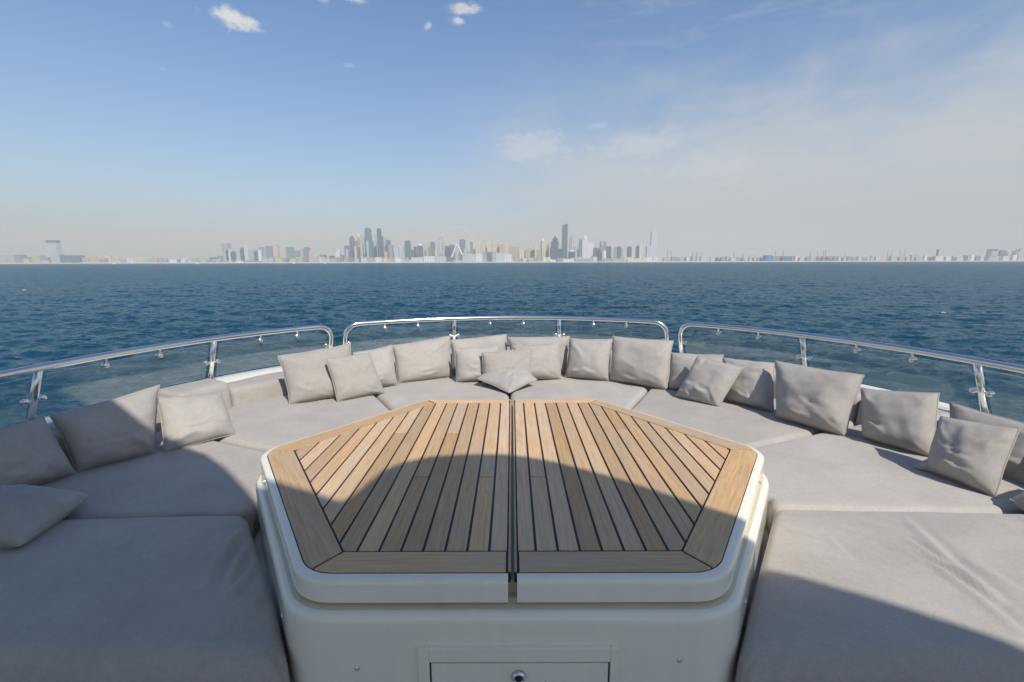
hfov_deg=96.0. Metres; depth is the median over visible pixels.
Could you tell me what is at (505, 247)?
tower
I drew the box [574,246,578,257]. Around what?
tower
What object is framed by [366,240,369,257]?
tower
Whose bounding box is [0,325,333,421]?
railing
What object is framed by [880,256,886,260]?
building
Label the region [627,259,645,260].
apartment block
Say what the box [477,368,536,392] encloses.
pillow
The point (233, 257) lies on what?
tower
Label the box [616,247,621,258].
tower
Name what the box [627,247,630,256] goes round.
tower
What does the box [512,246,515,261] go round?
tower
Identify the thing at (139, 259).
apartment block
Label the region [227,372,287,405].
backrest
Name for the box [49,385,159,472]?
pillow
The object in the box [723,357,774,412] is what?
pillow
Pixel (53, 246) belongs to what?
tower
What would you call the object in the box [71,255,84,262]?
apartment block
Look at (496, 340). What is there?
pillow
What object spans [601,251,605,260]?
tower
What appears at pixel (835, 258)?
building
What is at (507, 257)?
apartment block
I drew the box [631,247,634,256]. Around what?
tower
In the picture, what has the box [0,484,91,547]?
pillow
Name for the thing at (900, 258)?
building
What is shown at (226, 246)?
tower
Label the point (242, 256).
tower
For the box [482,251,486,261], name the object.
apartment block
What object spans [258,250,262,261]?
tower
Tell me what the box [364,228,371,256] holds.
tower
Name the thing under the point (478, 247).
tower
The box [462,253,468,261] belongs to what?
apartment block
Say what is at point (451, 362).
backrest
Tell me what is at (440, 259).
apartment block
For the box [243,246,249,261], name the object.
tower
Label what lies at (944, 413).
backrest
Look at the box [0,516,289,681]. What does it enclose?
seat pad
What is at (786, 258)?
port block
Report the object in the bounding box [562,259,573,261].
apartment block
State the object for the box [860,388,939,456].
pillow
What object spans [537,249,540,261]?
tower
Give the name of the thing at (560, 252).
tower
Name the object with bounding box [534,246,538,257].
tower
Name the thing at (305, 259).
building
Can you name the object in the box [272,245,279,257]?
tower
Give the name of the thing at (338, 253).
tower
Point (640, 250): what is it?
tower
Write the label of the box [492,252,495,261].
apartment block
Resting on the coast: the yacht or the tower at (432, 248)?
the tower at (432, 248)
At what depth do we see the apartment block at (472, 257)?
4398.42 m
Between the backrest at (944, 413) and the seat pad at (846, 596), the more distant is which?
the backrest at (944, 413)
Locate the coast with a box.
[0,260,1023,263]
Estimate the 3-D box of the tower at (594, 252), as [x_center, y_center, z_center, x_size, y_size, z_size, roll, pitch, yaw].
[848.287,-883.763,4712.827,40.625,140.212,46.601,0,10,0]
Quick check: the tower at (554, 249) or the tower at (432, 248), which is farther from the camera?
the tower at (432, 248)
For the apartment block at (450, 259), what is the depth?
4401.50 m
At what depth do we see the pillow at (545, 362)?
3.75 m
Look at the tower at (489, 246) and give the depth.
4713.17 m
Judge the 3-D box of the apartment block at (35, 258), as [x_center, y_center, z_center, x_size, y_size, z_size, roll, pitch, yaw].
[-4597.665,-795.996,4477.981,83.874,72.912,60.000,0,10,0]
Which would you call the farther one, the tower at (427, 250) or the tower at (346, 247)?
the tower at (427, 250)
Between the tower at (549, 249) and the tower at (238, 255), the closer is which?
the tower at (238, 255)
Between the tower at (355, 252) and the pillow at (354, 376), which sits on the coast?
the tower at (355, 252)
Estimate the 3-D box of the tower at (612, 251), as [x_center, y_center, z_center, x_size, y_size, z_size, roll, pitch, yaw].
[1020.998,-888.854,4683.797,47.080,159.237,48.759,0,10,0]
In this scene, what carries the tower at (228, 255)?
on the coast
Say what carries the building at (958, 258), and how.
on the coast
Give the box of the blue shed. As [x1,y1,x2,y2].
[763,255,772,260]
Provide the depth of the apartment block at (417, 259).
4401.38 m
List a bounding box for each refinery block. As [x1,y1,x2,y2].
[985,249,998,256]
[998,250,1007,256]
[1012,249,1023,256]
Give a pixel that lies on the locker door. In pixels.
(441, 671)
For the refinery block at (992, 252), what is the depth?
4723.61 m
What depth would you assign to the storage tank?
4453.20 m
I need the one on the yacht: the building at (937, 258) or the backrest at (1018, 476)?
the backrest at (1018, 476)
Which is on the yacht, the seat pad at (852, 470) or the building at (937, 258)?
the seat pad at (852, 470)
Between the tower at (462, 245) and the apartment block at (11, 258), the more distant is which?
the tower at (462, 245)
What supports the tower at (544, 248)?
on the coast
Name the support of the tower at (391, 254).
on the coast
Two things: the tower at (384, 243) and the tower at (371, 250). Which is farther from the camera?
the tower at (384, 243)
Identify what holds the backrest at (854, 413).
on the seat pad at (753, 427)
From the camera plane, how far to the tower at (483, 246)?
4686.62 m
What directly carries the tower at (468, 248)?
on the coast
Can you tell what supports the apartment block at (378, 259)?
on the coast
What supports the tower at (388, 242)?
on the coast
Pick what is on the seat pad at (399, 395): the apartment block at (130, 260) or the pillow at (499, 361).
the pillow at (499, 361)
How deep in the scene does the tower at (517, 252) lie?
4713.75 m
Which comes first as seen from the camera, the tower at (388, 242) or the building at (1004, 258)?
the building at (1004, 258)
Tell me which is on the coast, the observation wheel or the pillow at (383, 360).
the observation wheel
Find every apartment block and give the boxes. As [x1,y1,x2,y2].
[0,255,15,262]
[14,255,26,262]
[31,255,45,262]
[40,257,50,262]
[50,254,64,262]
[59,255,71,262]
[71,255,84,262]
[82,257,89,262]
[90,257,97,262]
[103,255,114,262]
[110,257,124,262]
[120,258,134,262]
[134,257,143,262]
[375,257,382,261]
[411,257,423,261]
[423,256,434,261]
[435,256,446,261]
[446,257,453,261]
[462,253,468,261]
[468,254,475,261]
[476,254,481,261]
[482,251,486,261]
[487,252,491,261]
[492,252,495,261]
[496,253,503,261]
[504,254,511,261]
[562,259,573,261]
[574,259,593,261]
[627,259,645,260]
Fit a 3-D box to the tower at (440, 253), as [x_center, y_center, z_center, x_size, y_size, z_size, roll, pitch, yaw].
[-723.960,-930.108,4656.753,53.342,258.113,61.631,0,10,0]
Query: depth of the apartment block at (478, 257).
4399.23 m
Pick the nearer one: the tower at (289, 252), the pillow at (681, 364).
the pillow at (681, 364)
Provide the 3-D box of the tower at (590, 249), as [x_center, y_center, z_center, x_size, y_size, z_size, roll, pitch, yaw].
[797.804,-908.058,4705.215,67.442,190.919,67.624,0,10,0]
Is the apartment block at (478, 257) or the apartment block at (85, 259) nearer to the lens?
the apartment block at (478, 257)
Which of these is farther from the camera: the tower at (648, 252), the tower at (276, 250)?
the tower at (276, 250)
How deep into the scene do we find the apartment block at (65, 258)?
4449.22 m
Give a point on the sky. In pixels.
(166, 129)
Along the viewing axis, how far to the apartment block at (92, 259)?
4469.02 m
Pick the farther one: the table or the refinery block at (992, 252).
the refinery block at (992, 252)
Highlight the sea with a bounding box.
[0,261,1023,428]
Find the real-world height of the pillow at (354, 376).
0.308 m
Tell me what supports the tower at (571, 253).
on the coast
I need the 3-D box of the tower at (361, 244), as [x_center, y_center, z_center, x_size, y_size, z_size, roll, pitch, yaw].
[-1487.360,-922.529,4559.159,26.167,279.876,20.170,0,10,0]
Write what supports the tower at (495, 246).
on the coast
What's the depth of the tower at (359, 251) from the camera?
4690.45 m
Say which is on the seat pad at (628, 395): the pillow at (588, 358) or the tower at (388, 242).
the pillow at (588, 358)
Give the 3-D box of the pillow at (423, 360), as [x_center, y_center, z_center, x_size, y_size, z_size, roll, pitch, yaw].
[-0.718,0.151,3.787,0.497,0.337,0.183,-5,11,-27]
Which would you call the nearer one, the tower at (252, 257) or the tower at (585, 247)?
the tower at (252, 257)
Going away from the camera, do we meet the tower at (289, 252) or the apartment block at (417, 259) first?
the apartment block at (417, 259)
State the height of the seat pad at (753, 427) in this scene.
0.153 m
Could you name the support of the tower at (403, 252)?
on the coast
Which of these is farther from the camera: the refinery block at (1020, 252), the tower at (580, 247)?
the refinery block at (1020, 252)
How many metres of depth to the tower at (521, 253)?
4531.99 m
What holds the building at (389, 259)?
on the coast
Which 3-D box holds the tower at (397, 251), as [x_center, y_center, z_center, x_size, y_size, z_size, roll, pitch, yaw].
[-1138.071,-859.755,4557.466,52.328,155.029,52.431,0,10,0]
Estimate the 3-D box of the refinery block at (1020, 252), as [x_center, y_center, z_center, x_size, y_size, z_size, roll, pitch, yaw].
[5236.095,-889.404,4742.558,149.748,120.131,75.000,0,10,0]
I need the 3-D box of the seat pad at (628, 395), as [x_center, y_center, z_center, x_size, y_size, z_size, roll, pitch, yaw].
[0.621,0.437,3.490,1.281,0.149,1.650,0,10,0]
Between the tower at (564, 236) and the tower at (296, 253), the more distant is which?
the tower at (296, 253)
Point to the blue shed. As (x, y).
(767, 257)
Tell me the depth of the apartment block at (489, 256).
4397.68 m
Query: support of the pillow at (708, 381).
on the seat pad at (753, 427)
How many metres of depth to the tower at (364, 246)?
4609.49 m
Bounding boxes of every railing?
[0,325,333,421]
[342,316,669,348]
[678,322,1023,413]
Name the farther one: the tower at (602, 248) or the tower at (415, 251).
the tower at (415, 251)
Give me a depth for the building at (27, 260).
4419.58 m
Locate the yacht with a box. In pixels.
[45,347,949,601]
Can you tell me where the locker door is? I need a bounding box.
[431,662,607,681]
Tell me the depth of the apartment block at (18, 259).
4449.82 m
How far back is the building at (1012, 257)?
4486.72 m
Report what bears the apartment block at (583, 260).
on the coast
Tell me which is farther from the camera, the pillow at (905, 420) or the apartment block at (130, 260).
the apartment block at (130, 260)
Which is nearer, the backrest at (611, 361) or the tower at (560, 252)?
the backrest at (611, 361)
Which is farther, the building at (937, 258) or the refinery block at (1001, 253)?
the refinery block at (1001, 253)
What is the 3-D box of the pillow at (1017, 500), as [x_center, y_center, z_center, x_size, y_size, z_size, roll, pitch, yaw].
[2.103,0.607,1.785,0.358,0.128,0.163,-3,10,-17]
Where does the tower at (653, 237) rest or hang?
on the coast
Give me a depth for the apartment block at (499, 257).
4398.51 m
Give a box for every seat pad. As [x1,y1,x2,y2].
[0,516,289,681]
[38,431,264,538]
[212,395,389,451]
[372,371,508,410]
[510,373,651,408]
[632,379,855,448]
[736,510,1023,681]
[756,425,1023,533]
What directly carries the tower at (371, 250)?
on the coast
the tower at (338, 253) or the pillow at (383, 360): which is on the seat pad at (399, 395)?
the pillow at (383, 360)
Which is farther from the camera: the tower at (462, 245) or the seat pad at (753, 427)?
the tower at (462, 245)
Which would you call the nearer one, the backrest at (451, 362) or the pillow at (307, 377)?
the pillow at (307, 377)
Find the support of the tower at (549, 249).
on the coast
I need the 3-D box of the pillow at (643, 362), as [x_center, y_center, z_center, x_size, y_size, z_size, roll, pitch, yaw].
[0.992,0.161,3.629,0.516,0.365,0.206,7,12,37]
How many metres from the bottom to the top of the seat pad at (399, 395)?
0.147 m
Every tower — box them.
[45,240,61,256]
[221,243,230,261]
[226,250,234,261]
[230,252,236,261]
[235,250,241,261]
[240,248,243,261]
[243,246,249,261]
[247,250,257,261]
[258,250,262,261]
[265,246,272,257]
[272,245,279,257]
[286,247,294,260]
[293,250,299,257]
[300,249,303,258]
[304,247,309,256]
[335,250,340,256]
[344,246,349,256]
[349,236,354,257]
[354,246,357,258]
[358,246,360,261]
[360,233,363,257]
[363,237,365,257]
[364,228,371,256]
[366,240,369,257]
[369,241,373,257]
[374,236,376,256]
[377,228,382,256]
[383,237,386,257]
[386,240,390,251]
[389,245,393,257]
[394,246,399,261]
[401,247,404,257]
[405,240,410,261]
[414,247,416,256]
[417,244,422,256]
[426,245,429,255]
[430,242,434,255]
[438,236,442,255]
[445,246,449,256]
[450,245,455,260]
[459,239,465,260]
[467,243,469,253]
[470,242,472,253]
[475,242,481,253]
[482,243,485,250]
[487,241,491,251]
[494,242,496,252]
[499,243,503,252]
[504,242,507,253]
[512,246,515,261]
[516,247,518,259]
[518,250,523,261]
[526,249,529,261]
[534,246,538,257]
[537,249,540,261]
[541,241,546,261]
[549,242,550,256]
[550,236,558,261]
[558,249,562,257]
[562,224,567,258]
[568,250,574,258]
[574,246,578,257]
[579,239,581,256]
[582,236,587,258]
[588,242,593,257]
[593,248,596,256]
[598,242,605,260]
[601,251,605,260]
[606,246,610,260]
[611,246,614,258]
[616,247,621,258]
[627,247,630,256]
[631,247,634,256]
[635,246,638,257]
[638,244,642,256]
[645,246,650,257]
[650,231,656,260]
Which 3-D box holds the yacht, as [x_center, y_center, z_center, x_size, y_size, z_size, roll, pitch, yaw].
[0.807,2.772,-1.000,9.000,8.970,12.250,0,10,0]
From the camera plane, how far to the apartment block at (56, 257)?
4447.56 m
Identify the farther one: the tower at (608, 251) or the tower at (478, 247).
the tower at (478, 247)
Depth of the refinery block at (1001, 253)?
4721.00 m
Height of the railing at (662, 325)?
0.347 m
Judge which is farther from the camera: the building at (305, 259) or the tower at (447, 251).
the tower at (447, 251)
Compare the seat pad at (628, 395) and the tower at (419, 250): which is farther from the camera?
the tower at (419, 250)
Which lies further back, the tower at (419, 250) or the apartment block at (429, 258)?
the tower at (419, 250)
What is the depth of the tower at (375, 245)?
4738.46 m
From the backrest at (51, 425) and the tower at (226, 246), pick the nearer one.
the backrest at (51, 425)
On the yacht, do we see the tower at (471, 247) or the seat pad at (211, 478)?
the seat pad at (211, 478)
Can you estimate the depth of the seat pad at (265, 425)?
2.86 m
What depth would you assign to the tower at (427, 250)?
4732.17 m
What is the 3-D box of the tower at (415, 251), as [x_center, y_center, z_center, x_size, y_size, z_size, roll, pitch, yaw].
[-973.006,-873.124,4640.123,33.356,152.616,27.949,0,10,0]
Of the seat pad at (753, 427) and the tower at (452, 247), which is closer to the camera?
the seat pad at (753, 427)
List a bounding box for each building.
[24,259,31,262]
[150,258,158,262]
[303,257,308,261]
[386,258,393,261]
[832,256,838,260]
[874,256,880,260]
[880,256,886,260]
[897,257,904,260]
[933,256,941,260]
[954,257,963,260]
[1001,256,1009,260]
[1009,255,1016,259]
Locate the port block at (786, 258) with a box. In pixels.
[780,256,791,260]
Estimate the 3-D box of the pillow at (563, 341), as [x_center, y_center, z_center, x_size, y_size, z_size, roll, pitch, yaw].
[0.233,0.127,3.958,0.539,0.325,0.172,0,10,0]
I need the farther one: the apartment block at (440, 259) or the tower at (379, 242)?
the tower at (379, 242)
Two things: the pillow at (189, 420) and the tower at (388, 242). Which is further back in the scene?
the tower at (388, 242)
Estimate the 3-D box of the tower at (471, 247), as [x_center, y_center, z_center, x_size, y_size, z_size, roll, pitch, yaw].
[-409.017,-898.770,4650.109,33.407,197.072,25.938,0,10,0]
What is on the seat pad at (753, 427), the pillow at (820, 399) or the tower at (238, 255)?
the pillow at (820, 399)
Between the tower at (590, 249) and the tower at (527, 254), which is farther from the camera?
the tower at (590, 249)
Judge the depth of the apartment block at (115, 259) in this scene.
4470.71 m
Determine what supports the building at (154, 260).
on the coast
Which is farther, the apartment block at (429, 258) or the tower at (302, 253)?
the tower at (302, 253)
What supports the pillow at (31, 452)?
on the seat pad at (211, 478)
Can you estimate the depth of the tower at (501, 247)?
4631.90 m
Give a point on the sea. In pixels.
(51, 312)
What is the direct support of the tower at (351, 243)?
on the coast
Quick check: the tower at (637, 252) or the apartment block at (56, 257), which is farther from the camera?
the tower at (637, 252)
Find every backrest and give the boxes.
[48,396,165,431]
[52,431,71,463]
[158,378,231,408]
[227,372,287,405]
[393,351,452,375]
[609,350,669,378]
[774,374,863,420]
[856,402,949,425]
[936,420,1023,484]
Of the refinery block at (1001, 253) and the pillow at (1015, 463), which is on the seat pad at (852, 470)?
the pillow at (1015, 463)
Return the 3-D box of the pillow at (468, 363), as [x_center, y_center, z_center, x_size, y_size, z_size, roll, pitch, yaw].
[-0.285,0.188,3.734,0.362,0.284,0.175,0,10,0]
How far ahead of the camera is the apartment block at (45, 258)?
4449.13 m
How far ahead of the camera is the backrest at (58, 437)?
2.20 m
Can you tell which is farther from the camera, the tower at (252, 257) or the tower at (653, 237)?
the tower at (653, 237)
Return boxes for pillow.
[0,416,76,485]
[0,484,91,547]
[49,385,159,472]
[157,392,235,452]
[277,343,350,404]
[325,352,384,401]
[353,345,397,386]
[393,336,452,382]
[450,334,506,374]
[454,345,498,381]
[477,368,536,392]
[481,347,532,384]
[508,336,569,373]
[513,342,561,378]
[564,338,612,380]
[609,336,673,389]
[668,352,723,389]
[675,356,743,406]
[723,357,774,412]
[775,360,864,436]
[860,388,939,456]
[912,459,930,472]
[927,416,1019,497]
[949,402,1023,472]
[1009,490,1023,510]
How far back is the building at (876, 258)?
4415.85 m
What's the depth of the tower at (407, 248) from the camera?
4627.65 m
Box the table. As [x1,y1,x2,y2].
[256,399,768,681]
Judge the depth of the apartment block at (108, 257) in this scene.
4466.66 m
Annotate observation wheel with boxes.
[440,227,474,261]
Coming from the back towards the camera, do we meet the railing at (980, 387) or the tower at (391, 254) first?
the tower at (391, 254)
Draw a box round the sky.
[0,0,1023,262]
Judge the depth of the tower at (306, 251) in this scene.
6088.80 m
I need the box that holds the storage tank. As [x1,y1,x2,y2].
[969,254,974,260]
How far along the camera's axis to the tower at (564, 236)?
4497.44 m
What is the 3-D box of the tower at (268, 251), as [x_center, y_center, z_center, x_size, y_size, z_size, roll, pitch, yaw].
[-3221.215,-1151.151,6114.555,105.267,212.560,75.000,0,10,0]

